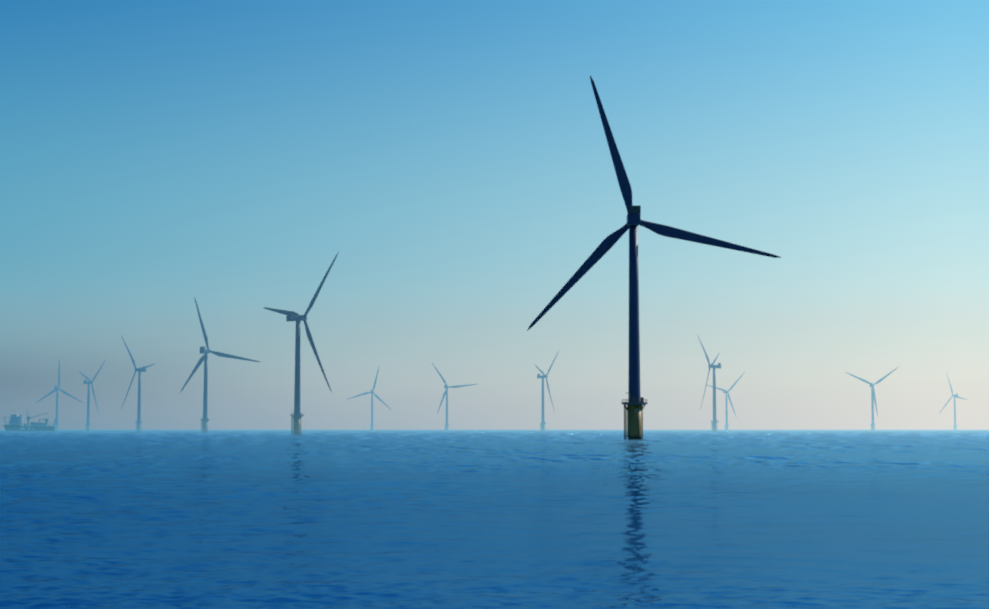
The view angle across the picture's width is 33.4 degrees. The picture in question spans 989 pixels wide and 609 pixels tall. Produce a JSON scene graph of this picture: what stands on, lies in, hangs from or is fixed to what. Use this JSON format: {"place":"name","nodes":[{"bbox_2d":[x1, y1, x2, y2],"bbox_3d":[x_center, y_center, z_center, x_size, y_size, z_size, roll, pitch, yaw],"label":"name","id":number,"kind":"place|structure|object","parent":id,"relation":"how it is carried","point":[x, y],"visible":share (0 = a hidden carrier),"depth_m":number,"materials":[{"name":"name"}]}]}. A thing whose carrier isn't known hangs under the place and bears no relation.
{"place":"outdoors","nodes":[
{"label":"outdoors","id":0,"kind":"place"},
{"bbox_2d":[0,430,988,608],"bbox_3d":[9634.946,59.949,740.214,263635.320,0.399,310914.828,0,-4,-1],"label":"sea","id":1,"kind":"structure","parent":0,"point":[495,519],"depth_m":68.26,"materials":[{"name":"liquid"}]},
{"bbox_2d":[3,410,55,430],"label":"ship","id":2,"kind":"object","parent":1,"relation":"in","point":[15,423],"visible":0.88,"depth_m":3263.56},
{"bbox_2d":[36,360,82,431],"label":"turbine","id":3,"kind":"object","parent":1,"relation":"in","point":[56,389],"visible":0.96,"depth_m":3206.93,"materials":[{"name":"paint"}]},
{"bbox_2d":[80,361,104,431],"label":"turbine","id":4,"kind":"object","parent":1,"relation":"in","point":[87,428],"visible":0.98,"depth_m":2783.64,"materials":[{"name":"paint"}]},
{"bbox_2d":[121,336,155,431],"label":"turbine","id":5,"kind":"object","parent":1,"relation":"in","point":[140,370],"visible":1,"depth_m":2193.44,"materials":[{"name":"paint"}]},
{"bbox_2d":[180,297,259,432],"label":"turbine","id":6,"kind":"object","parent":1,"relation":"in","point":[205,419],"visible":1,"depth_m":1671.77,"materials":[{"name":"paint"}]},
{"bbox_2d":[264,253,337,434],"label":"turbine","id":7,"kind":"object","parent":1,"relation":"in","point":[297,415],"visible":0.96,"depth_m":1171.77,"materials":[{"name":"paint"}]},
{"bbox_2d":[348,367,390,430],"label":"turbine","id":8,"kind":"object","parent":1,"relation":"in","point":[372,393],"visible":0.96,"depth_m":3500.49,"materials":[{"name":"paint"}]},
{"bbox_2d":[432,363,476,431],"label":"turbine","id":9,"kind":"object","parent":1,"relation":"in","point":[446,387],"visible":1,"depth_m":3093.62,"materials":[{"name":"paint"}]},
{"bbox_2d":[535,351,558,431],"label":"turbine","id":10,"kind":"object","parent":1,"relation":"in","point":[542,424],"visible":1,"depth_m":2476.11,"materials":[{"name":"paint"}]},
{"bbox_2d":[527,76,780,439],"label":"turbine","id":11,"kind":"object","parent":1,"relation":"in","point":[633,419],"visible":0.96,"depth_m":630.14,"materials":[{"name":"paint"}]},
{"bbox_2d":[697,335,720,432],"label":"turbine","id":12,"kind":"object","parent":1,"relation":"in","point":[714,421],"visible":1,"depth_m":2073.20,"materials":[{"name":"paint"}]},
{"bbox_2d":[707,372,744,430],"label":"turbine","id":13,"kind":"object","parent":1,"relation":"in","point":[726,392],"visible":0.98,"depth_m":3476.87,"materials":[{"name":"paint"}]},
{"bbox_2d":[846,367,897,431],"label":"turbine","id":14,"kind":"object","parent":1,"relation":"in","point":[873,399],"visible":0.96,"depth_m":2967.24,"materials":[{"name":"paint"}]},
{"bbox_2d":[940,373,966,430],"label":"turbine","id":15,"kind":"object","parent":1,"relation":"in","point":[955,424],"visible":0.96,"depth_m":3852.33,"materials":[{"name":"paint"}]},
{"bbox_2d":[0,0,988,429],"label":"sky","id":16,"kind":"structure","parent":0,"point":[454,158],"materials":[{"name":"blue"}]}
]}

